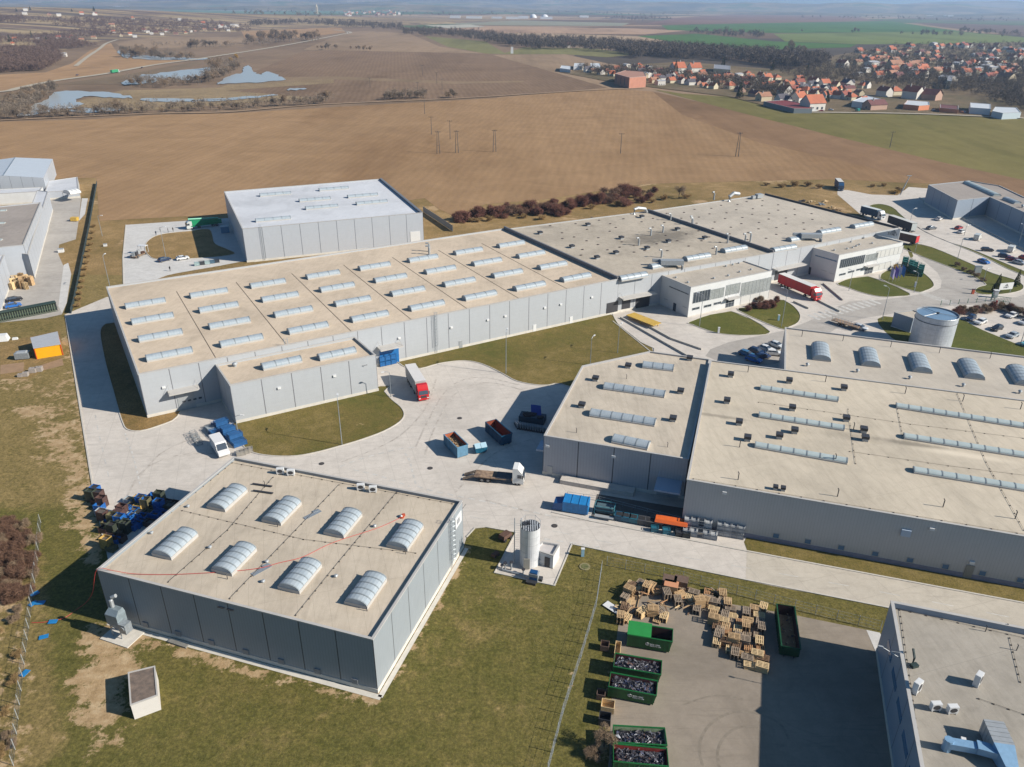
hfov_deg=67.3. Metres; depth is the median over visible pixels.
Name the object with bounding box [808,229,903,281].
office block
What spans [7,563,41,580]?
bush
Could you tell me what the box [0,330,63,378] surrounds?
ground
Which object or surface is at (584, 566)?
manhole cover
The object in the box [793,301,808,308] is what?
kerb
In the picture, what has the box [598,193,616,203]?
bush
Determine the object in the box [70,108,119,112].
water
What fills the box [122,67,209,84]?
water
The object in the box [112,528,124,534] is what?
crate
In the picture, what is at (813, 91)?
house
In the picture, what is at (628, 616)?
pallet stack
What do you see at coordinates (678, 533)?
stillage
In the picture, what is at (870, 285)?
grass
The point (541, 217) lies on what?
bush
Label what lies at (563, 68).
row building
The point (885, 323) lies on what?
grass
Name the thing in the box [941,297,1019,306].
fence
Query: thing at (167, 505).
crate
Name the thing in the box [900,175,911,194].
lamp post
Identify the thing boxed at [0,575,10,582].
bush
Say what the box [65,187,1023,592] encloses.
pavement
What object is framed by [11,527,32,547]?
bush
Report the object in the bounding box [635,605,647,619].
pallet stack
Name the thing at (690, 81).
house
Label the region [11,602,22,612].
bush
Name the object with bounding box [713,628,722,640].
pallet stack
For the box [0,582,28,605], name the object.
bush
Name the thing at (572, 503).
compactor container
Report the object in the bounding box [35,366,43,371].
concrete block
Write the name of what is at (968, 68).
house
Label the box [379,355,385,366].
stillage
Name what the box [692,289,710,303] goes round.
window
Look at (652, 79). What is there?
house
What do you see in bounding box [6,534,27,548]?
bush
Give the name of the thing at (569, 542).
road marking
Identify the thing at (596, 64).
row building
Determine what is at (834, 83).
house
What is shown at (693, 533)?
stillage
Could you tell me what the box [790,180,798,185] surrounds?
bush
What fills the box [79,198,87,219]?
pavement
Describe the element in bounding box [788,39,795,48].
bare tree
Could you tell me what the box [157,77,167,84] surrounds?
bare tree
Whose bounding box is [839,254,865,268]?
window
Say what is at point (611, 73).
house
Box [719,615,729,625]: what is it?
pallet stack
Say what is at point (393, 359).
stillage
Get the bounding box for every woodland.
[0,13,250,71]
[0,34,426,117]
[205,8,1019,36]
[247,18,832,67]
[577,40,1023,106]
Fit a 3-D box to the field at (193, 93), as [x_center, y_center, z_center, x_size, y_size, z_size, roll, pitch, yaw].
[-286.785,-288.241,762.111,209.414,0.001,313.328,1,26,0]
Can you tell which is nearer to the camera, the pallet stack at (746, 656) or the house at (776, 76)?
the pallet stack at (746, 656)
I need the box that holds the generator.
[13,350,31,359]
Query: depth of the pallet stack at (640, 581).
120.39 m
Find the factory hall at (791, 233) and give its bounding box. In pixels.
[653,191,898,281]
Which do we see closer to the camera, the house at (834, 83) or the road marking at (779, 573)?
the road marking at (779, 573)
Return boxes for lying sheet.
[603,601,617,613]
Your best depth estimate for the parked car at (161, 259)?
268.04 m
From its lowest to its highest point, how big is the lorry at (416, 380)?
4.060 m
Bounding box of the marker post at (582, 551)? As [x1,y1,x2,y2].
[581,547,584,556]
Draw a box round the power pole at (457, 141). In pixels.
[454,131,458,152]
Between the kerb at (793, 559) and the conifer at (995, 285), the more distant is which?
the conifer at (995, 285)
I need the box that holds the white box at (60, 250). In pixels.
[57,248,63,252]
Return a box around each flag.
[888,267,895,282]
[892,266,899,280]
[895,265,901,279]
[899,265,905,278]
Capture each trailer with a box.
[655,514,686,529]
[831,316,859,328]
[887,215,917,231]
[899,231,919,244]
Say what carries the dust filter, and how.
on the ground at (486, 671)
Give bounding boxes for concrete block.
[21,371,28,376]
[28,367,35,372]
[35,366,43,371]
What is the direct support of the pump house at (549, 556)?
on the pavement at (475, 407)
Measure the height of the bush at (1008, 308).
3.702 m
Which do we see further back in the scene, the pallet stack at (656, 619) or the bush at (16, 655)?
the pallet stack at (656, 619)
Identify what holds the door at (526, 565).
in the silo
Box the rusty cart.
[498,530,511,542]
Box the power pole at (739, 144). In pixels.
[735,132,742,156]
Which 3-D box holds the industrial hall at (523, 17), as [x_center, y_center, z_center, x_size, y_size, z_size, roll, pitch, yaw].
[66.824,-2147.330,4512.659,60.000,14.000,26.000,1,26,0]
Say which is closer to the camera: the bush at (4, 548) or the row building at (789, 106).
the bush at (4, 548)
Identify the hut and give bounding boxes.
[128,666,160,718]
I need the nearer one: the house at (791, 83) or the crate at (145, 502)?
the crate at (145, 502)
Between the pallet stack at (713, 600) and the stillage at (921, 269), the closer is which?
the pallet stack at (713, 600)
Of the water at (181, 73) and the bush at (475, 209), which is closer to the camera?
the bush at (475, 209)
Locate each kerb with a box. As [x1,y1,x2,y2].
[65,315,102,534]
[100,322,181,431]
[122,225,125,283]
[145,229,234,258]
[229,384,404,456]
[398,314,654,386]
[466,526,571,585]
[552,511,1023,603]
[572,543,745,579]
[613,321,649,350]
[620,317,687,355]
[649,326,701,349]
[687,311,770,335]
[737,299,800,329]
[746,579,888,607]
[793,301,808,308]
[817,300,839,311]
[823,283,842,300]
[837,276,910,296]
[869,204,1023,275]
[880,269,933,292]
[903,244,1023,294]
[919,197,1023,249]
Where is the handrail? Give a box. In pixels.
[567,492,681,517]
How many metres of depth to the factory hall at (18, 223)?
264.97 m
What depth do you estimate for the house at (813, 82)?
858.22 m
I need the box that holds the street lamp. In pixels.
[337,393,342,444]
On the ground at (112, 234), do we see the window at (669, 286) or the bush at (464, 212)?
the bush at (464, 212)
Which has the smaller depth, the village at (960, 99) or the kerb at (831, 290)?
the kerb at (831, 290)
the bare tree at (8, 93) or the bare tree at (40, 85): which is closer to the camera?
the bare tree at (8, 93)
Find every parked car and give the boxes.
[4,302,21,308]
[5,296,22,301]
[157,256,170,261]
[175,255,188,260]
[738,348,753,355]
[745,354,762,363]
[748,346,764,352]
[754,352,770,358]
[757,343,773,349]
[765,348,780,356]
[768,339,781,348]
[852,323,868,330]
[926,225,936,229]
[965,313,976,321]
[974,317,987,324]
[977,258,990,263]
[980,247,993,251]
[990,323,1003,331]
[998,252,1010,256]
[1005,256,1017,259]
[1005,311,1018,318]
[1005,331,1019,338]
[1012,259,1023,264]
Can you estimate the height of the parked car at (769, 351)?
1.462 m
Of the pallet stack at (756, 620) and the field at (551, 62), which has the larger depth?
the field at (551, 62)
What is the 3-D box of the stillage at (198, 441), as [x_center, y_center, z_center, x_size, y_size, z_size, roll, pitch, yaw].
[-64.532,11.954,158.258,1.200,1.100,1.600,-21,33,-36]
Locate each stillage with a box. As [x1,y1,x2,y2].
[194,437,202,445]
[205,424,214,433]
[208,427,219,433]
[213,417,228,427]
[220,423,235,437]
[226,429,243,443]
[231,437,247,448]
[236,449,245,455]
[244,446,252,451]
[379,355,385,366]
[385,355,390,365]
[390,353,396,363]
[650,524,658,532]
[662,526,670,534]
[675,529,683,536]
[682,530,690,537]
[683,526,690,532]
[684,515,692,527]
[689,527,697,537]
[690,516,699,528]
[695,528,704,538]
[697,517,705,532]
[702,529,710,538]
[703,518,712,530]
[709,530,717,540]
[716,520,725,536]
[722,521,731,537]
[729,524,738,538]
[735,524,745,539]
[907,263,914,271]
[910,264,917,273]
[917,267,923,276]
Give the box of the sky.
[624,0,1023,3]
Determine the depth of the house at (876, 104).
675.27 m
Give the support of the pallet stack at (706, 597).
on the pavement at (819, 698)
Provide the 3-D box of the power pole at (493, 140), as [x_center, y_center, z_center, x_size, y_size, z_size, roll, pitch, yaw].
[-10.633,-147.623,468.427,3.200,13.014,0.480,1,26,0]
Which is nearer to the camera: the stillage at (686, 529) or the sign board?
the stillage at (686, 529)
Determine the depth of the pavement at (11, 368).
190.14 m
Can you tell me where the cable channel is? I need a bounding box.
[167,639,188,648]
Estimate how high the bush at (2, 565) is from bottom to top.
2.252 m
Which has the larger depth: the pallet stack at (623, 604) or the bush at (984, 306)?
the bush at (984, 306)
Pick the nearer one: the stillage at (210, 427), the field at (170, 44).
the stillage at (210, 427)
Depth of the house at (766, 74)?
917.39 m
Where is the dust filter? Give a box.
[100,594,143,648]
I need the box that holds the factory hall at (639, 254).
[511,206,773,312]
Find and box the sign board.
[999,282,1013,290]
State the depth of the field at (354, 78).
895.13 m
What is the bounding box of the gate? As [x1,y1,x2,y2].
[990,293,1009,301]
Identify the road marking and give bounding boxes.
[89,379,110,484]
[470,516,1008,616]
[544,538,598,547]
[808,299,881,319]
[915,292,956,306]
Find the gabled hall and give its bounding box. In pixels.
[0,157,56,190]
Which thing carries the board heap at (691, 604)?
on the pavement at (819, 698)
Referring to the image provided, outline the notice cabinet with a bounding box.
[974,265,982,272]
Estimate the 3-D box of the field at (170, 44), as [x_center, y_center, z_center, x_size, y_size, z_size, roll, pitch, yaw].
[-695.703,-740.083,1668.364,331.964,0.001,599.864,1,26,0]
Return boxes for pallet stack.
[9,282,15,289]
[18,279,22,288]
[22,275,28,283]
[22,282,28,289]
[27,276,34,285]
[616,610,625,625]
[619,591,630,601]
[620,601,628,612]
[621,612,631,623]
[622,583,635,596]
[623,595,639,606]
[623,604,635,613]
[633,584,644,590]
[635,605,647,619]
[636,578,647,585]
[641,580,652,595]
[647,604,658,617]
[648,580,656,592]
[650,588,661,595]
[652,616,661,624]
[655,585,664,591]
[658,604,664,617]
[659,610,668,623]
[662,587,671,601]
[673,589,686,599]
[673,594,682,606]
[684,592,693,600]
[687,587,699,595]
[692,603,700,615]
[693,595,705,608]
[699,594,710,607]
[704,588,711,594]
[707,596,717,605]
[707,612,719,625]
[708,604,719,613]
[711,636,720,648]
[712,621,720,631]
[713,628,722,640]
[716,625,724,635]
[717,596,725,608]
[718,588,726,596]
[718,635,730,646]
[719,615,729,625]
[720,609,729,619]
[721,621,730,629]
[723,596,731,608]
[723,627,734,635]
[724,604,736,612]
[725,644,732,653]
[727,612,738,620]
[727,632,739,646]
[729,617,735,627]
[730,646,739,661]
[732,642,740,652]
[733,624,741,633]
[735,618,744,629]
[736,650,749,657]
[740,634,750,646]
[740,652,753,662]
[741,616,753,626]
[741,618,750,633]
[742,606,750,616]
[743,630,750,642]
[743,660,755,670]
[744,644,752,653]
[749,603,760,612]
[751,648,763,658]
[753,611,764,620]
[753,631,761,642]
[755,616,764,628]
[755,634,763,647]
[755,660,768,673]
[756,644,764,653]
[757,621,765,635]
[757,654,769,662]
[760,601,767,612]
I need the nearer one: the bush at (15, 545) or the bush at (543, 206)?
the bush at (15, 545)
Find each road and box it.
[0,30,351,91]
[5,88,630,119]
[74,40,115,65]
[706,255,1023,365]
[746,552,1023,626]
[788,111,1022,117]
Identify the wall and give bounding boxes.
[423,207,452,230]
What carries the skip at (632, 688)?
on the pavement at (819, 698)
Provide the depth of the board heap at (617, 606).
115.76 m
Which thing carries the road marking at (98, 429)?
on the pavement at (475, 407)
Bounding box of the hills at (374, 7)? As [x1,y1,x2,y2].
[0,4,1023,18]
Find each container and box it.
[220,225,229,232]
[443,431,467,457]
[485,419,512,445]
[519,404,545,424]
[552,493,589,514]
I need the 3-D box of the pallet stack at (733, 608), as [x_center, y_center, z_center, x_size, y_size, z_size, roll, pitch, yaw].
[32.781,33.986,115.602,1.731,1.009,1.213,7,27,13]
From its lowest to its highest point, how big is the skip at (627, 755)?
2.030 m
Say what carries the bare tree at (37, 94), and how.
on the field at (255, 60)
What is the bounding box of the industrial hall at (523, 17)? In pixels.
[518,16,528,18]
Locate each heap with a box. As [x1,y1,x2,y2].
[0,333,18,341]
[613,604,635,613]
[636,588,648,598]
[647,599,670,612]
[675,596,693,614]
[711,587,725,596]
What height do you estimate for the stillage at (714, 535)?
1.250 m
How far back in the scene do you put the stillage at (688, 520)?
132.87 m
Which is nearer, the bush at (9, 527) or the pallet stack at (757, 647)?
the pallet stack at (757, 647)
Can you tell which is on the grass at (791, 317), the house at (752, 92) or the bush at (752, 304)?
the bush at (752, 304)
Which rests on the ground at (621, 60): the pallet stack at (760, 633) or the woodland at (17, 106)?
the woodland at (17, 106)
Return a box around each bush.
[0,516,19,528]
[0,525,10,535]
[0,540,10,550]
[0,543,9,552]
[0,549,13,561]
[0,549,19,566]
[0,550,7,566]
[0,566,7,578]
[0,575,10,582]
[0,578,21,586]
[0,581,21,596]
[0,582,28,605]
[0,582,31,602]
[0,703,10,716]
[0,730,14,739]
[0,740,4,750]
[0,745,6,758]
[1,513,20,527]
[2,527,16,540]
[2,558,24,568]
[3,581,36,604]
[4,560,27,578]
[4,670,20,685]
[5,525,20,534]
[5,558,27,578]
[5,611,20,623]
[5,736,17,751]
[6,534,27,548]
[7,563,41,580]
[8,538,26,552]
[8,553,25,566]
[10,647,22,658]
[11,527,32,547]
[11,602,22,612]
[14,517,30,529]
[17,550,38,568]
[17,550,42,557]
[21,567,39,578]
[25,532,42,545]
[451,211,463,218]
[455,217,465,222]
[458,210,470,219]
[469,204,483,216]
[473,217,482,221]
[477,206,490,216]
[485,204,492,215]
[485,214,493,220]
[490,211,498,217]
[491,205,508,218]
[502,201,510,212]
[503,204,529,213]
[524,198,537,213]
[533,202,552,212]
[533,206,543,215]
[537,214,545,219]
[545,203,563,216]
[548,198,559,202]
[552,207,568,214]
[564,207,571,214]
[565,197,578,207]
[567,203,575,209]
[574,194,588,206]
[583,192,594,199]
[583,743,602,761]
[588,191,606,204]
[597,186,623,199]
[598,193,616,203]
[613,200,622,205]
[616,182,631,196]
[618,197,635,206]
[626,185,636,192]
[631,190,642,197]
[633,186,642,191]
[635,195,647,202]
[645,192,654,200]
[652,186,658,192]
[745,305,751,311]
[746,302,756,307]
[754,295,763,301]
[755,302,762,308]
[760,303,771,308]
[770,301,776,307]
[774,296,779,302]
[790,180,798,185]
[803,180,813,185]
[952,305,968,314]
[959,305,969,312]
[967,306,978,313]
[978,304,988,311]
[986,306,993,312]
[988,301,997,310]
[996,303,1005,309]
[1005,303,1014,311]
[1012,305,1022,314]
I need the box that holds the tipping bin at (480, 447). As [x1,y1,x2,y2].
[473,442,486,453]
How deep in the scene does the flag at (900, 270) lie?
253.91 m
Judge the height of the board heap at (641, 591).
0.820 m
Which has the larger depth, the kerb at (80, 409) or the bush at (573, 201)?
the bush at (573, 201)
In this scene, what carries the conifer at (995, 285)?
on the grass at (936, 255)
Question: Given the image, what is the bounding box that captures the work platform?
[130,244,148,257]
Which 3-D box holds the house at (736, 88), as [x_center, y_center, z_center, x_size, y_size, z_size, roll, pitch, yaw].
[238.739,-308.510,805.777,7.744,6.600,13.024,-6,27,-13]
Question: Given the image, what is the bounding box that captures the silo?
[514,515,540,568]
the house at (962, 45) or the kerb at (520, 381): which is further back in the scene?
the house at (962, 45)
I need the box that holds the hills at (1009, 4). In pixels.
[0,0,1023,7]
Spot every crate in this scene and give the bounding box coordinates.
[83,487,95,501]
[89,484,100,488]
[91,488,104,496]
[92,502,105,510]
[94,494,108,506]
[95,508,107,520]
[97,524,105,533]
[98,534,113,548]
[104,520,117,532]
[104,543,118,552]
[105,511,116,521]
[112,507,126,514]
[112,512,125,520]
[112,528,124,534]
[112,535,120,543]
[113,533,127,543]
[114,502,128,511]
[117,518,131,534]
[122,495,133,502]
[128,506,139,511]
[129,513,141,520]
[131,519,143,528]
[131,521,138,531]
[134,493,146,502]
[134,508,145,514]
[136,512,148,518]
[138,495,151,508]
[141,508,153,514]
[144,518,156,526]
[149,510,161,518]
[152,489,165,498]
[152,497,164,509]
[155,504,164,511]
[163,501,175,509]
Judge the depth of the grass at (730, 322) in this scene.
220.08 m
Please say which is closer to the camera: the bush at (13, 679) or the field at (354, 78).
the bush at (13, 679)
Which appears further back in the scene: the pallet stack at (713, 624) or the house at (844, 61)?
the house at (844, 61)
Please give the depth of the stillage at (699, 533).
131.75 m
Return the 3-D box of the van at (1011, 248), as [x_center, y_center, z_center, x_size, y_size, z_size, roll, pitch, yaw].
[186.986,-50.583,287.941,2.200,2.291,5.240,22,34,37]
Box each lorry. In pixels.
[110,69,119,72]
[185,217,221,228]
[405,363,429,400]
[462,462,525,485]
[778,273,822,299]
[834,178,844,190]
[860,205,885,219]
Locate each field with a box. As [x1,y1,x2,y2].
[0,26,573,121]
[0,43,181,90]
[0,62,203,108]
[0,88,938,220]
[56,79,333,111]
[114,37,243,49]
[160,10,405,13]
[210,10,276,10]
[228,76,522,83]
[240,50,606,102]
[242,28,344,37]
[304,31,478,52]
[425,26,681,33]
[426,36,503,53]
[427,25,483,27]
[455,21,627,25]
[495,54,605,86]
[503,47,628,56]
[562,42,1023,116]
[640,34,856,48]
[642,15,882,24]
[652,91,1023,196]
[654,89,1023,179]
[662,21,958,32]
[698,54,826,62]
[775,31,1023,43]
[911,22,1023,35]
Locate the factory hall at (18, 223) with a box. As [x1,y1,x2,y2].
[0,202,47,277]
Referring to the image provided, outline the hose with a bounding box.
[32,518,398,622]
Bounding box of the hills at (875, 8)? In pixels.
[0,0,1023,14]
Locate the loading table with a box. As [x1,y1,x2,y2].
[626,312,660,326]
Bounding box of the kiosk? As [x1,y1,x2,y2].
[992,289,999,297]
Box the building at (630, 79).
[614,70,645,87]
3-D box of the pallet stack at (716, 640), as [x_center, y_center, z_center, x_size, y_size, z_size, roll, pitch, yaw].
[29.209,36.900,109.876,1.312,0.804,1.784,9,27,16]
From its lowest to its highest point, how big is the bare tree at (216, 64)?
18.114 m
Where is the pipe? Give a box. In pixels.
[502,569,528,576]
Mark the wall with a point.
(438, 219)
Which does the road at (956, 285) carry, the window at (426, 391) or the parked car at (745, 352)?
the parked car at (745, 352)
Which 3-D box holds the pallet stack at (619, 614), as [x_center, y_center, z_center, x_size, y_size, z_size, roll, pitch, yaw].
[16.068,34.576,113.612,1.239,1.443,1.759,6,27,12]
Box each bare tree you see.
[4,91,13,97]
[17,90,26,100]
[33,91,42,102]
[34,83,43,91]
[40,90,46,98]
[46,80,56,91]
[108,99,122,111]
[133,49,142,56]
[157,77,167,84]
[204,57,213,65]
[211,59,220,70]
[270,28,279,39]
[278,93,287,105]
[321,90,332,97]
[593,721,618,748]
[675,185,685,195]
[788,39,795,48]
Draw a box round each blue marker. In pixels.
[20,669,30,676]
[35,600,45,604]
[39,634,48,639]
[47,619,57,623]
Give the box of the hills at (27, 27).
[0,7,527,51]
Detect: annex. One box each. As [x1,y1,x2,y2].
[0,187,42,205]
[0,255,10,310]
[22,190,52,278]
[215,337,378,422]
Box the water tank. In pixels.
[909,306,959,346]
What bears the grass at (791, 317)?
on the pavement at (475, 407)
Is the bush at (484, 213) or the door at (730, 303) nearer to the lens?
the door at (730, 303)
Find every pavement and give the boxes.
[0,198,80,322]
[0,362,23,373]
[40,359,63,369]
[58,263,70,312]
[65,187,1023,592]
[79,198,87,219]
[107,624,380,699]
[123,218,245,283]
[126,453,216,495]
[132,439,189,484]
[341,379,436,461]
[378,548,468,697]
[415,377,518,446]
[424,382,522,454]
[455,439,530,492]
[485,500,606,522]
[591,494,682,517]
[608,592,891,766]
[682,695,742,704]
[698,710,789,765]
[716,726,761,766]
[867,630,880,650]
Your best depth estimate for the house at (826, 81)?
863.03 m
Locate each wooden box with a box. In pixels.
[596,688,605,699]
[598,711,611,726]
[600,640,609,651]
[601,698,614,713]
[614,641,621,656]
[662,573,676,584]
[664,581,678,592]
[675,574,688,588]
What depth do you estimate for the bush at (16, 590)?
116.40 m
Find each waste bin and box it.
[614,511,622,520]
[621,512,629,522]
[629,513,638,523]
[637,515,646,525]
[646,516,654,525]
[654,522,662,528]
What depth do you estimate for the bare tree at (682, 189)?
360.28 m
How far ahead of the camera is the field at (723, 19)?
4911.78 m
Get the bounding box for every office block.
[659,261,771,316]
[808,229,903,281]
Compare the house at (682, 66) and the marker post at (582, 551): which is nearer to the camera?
the marker post at (582, 551)
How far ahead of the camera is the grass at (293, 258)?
273.10 m
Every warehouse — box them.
[96,457,465,693]
[106,226,618,417]
[536,351,709,498]
[779,327,1023,399]
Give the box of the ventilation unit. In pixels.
[526,569,542,585]
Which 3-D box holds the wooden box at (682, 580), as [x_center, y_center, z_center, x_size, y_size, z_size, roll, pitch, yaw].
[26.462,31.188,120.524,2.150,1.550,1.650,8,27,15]
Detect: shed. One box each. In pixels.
[30,331,62,358]
[45,177,80,199]
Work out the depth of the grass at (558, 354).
201.75 m
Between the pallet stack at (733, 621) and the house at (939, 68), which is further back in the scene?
the house at (939, 68)
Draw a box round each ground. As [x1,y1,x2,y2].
[0,275,888,766]
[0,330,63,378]
[1,178,929,274]
[61,10,1023,220]
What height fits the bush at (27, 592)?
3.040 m
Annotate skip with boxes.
[607,672,657,704]
[610,743,668,766]
[612,652,661,681]
[612,724,667,746]
[626,620,672,652]
[774,603,800,657]
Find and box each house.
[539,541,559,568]
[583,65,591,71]
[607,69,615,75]
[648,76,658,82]
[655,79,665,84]
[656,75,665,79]
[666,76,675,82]
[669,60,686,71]
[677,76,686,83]
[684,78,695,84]
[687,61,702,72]
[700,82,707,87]
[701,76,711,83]
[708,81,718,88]
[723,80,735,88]
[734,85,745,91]
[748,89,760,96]
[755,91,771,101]
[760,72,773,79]
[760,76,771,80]
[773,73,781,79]
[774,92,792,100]
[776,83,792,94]
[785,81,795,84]
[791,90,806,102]
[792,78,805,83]
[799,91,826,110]
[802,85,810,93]
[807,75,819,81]
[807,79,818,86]
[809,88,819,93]
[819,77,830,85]
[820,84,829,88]
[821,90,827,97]
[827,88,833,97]
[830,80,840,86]
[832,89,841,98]
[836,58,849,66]
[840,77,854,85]
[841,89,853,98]
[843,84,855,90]
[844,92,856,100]
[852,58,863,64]
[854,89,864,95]
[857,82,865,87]
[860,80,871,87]
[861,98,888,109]
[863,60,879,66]
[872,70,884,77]
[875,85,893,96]
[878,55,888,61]
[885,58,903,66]
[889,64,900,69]
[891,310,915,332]
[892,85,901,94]
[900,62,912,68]
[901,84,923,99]
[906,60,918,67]
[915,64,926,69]
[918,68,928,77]
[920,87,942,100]
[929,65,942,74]
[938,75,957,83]
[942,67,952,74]
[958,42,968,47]
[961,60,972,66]
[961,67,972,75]
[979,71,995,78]
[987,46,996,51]
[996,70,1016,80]
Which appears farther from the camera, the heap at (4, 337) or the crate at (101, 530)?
the heap at (4, 337)
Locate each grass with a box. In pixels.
[101,323,179,429]
[145,229,233,258]
[159,261,254,278]
[234,386,403,455]
[273,254,323,261]
[399,314,652,385]
[689,311,769,334]
[739,300,799,328]
[744,537,1023,601]
[763,186,866,218]
[838,276,908,296]
[870,204,1023,274]
[878,316,909,341]
[880,268,933,291]
[903,244,1022,293]
[951,319,1023,355]
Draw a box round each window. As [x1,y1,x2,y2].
[417,390,427,394]
[517,470,524,478]
[669,286,688,294]
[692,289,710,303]
[709,287,724,299]
[725,282,740,295]
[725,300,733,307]
[740,277,771,296]
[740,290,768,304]
[772,533,779,538]
[804,539,811,544]
[815,255,836,261]
[837,545,844,550]
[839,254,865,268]
[864,267,872,274]
[865,252,878,261]
[871,551,878,556]
[873,261,890,270]
[875,246,903,258]
[887,639,891,662]
[891,666,896,691]
[896,696,901,723]
[902,729,907,758]
[906,557,913,562]
[941,563,949,569]
[978,570,986,576]
[1015,577,1023,582]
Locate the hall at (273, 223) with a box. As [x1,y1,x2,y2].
[224,178,423,261]
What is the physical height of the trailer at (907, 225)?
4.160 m
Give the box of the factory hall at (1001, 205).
[924,180,1023,235]
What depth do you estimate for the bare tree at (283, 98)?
665.96 m
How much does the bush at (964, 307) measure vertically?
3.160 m
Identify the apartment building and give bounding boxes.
[713,64,729,73]
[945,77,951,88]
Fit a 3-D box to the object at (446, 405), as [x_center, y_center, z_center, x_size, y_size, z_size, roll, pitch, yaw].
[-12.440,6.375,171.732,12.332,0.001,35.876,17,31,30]
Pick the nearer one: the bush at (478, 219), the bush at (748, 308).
the bush at (748, 308)
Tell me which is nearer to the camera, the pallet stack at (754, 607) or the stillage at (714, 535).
the pallet stack at (754, 607)
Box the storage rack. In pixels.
[0,300,57,321]
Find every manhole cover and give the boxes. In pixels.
[491,551,499,558]
[579,563,589,570]
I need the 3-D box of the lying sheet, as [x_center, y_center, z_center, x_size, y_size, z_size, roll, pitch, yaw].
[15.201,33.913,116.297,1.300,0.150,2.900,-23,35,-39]
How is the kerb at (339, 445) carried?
on the pavement at (475, 407)
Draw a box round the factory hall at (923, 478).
[682,360,1023,587]
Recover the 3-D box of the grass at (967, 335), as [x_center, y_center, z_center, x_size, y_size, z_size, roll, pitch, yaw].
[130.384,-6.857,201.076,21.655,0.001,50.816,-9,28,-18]
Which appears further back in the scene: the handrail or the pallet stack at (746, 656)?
the handrail
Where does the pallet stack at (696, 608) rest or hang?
on the pavement at (819, 698)
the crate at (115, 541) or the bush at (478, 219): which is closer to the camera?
the crate at (115, 541)
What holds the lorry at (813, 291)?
on the pavement at (475, 407)
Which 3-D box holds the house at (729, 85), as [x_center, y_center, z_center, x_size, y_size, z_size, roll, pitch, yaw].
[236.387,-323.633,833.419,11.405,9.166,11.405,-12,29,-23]
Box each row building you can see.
[560,65,570,72]
[573,63,581,69]
[590,63,600,68]
[763,100,812,112]
[851,95,879,107]
[903,100,929,110]
[939,104,958,113]
[969,102,990,114]
[991,107,1020,118]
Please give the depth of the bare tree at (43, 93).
693.51 m
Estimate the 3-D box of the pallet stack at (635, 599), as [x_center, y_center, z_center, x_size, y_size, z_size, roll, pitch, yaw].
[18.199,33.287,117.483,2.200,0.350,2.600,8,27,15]
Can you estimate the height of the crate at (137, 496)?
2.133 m
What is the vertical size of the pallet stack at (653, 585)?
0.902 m
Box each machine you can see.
[69,217,78,220]
[594,499,615,519]
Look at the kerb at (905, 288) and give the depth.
253.49 m
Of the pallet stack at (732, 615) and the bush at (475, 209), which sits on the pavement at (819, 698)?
the pallet stack at (732, 615)
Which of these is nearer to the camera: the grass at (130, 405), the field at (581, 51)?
the grass at (130, 405)
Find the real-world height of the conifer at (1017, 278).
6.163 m
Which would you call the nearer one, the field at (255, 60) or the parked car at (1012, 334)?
the parked car at (1012, 334)
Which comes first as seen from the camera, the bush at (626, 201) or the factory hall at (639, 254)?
the factory hall at (639, 254)
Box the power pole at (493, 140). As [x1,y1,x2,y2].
[493,130,495,149]
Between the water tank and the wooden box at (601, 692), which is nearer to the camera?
the wooden box at (601, 692)
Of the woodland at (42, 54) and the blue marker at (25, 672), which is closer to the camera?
the blue marker at (25, 672)
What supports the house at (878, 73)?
on the ground at (621, 60)
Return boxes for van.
[209,432,229,456]
[973,233,981,240]
[1007,244,1015,252]
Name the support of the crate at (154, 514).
on the pavement at (475, 407)
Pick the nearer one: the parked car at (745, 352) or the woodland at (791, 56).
the parked car at (745, 352)
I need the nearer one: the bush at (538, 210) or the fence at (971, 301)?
the fence at (971, 301)
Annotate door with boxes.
[177,391,196,409]
[379,348,398,361]
[410,231,419,241]
[523,559,529,568]
[544,557,549,566]
[547,466,552,475]
[606,301,617,313]
[622,299,630,308]
[635,296,649,308]
[656,492,677,497]
[774,271,780,279]
[963,565,974,578]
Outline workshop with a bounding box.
[875,600,1023,766]
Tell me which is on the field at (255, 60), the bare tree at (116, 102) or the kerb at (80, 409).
the bare tree at (116, 102)
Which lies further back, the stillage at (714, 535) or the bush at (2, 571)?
the stillage at (714, 535)
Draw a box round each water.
[17,91,131,115]
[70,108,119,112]
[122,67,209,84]
[132,55,206,59]
[140,98,194,101]
[192,94,274,101]
[217,65,284,83]
[287,88,305,89]
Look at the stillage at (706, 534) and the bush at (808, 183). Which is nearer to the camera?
the stillage at (706, 534)
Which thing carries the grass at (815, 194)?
on the pavement at (475, 407)
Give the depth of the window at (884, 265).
264.60 m
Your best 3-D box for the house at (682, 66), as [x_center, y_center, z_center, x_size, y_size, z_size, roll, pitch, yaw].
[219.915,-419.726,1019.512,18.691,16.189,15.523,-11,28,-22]
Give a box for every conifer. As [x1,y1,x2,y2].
[736,83,743,97]
[991,273,1001,291]
[1013,271,1020,285]
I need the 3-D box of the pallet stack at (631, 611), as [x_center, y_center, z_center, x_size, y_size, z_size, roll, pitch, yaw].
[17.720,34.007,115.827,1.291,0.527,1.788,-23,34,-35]
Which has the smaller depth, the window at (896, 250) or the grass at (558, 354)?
the grass at (558, 354)
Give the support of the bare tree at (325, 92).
on the field at (455, 67)
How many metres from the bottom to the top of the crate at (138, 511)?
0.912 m
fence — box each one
[9,514,40,765]
[70,181,96,312]
[548,565,601,765]
[607,556,882,629]
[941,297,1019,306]
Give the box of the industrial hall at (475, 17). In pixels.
[466,16,481,18]

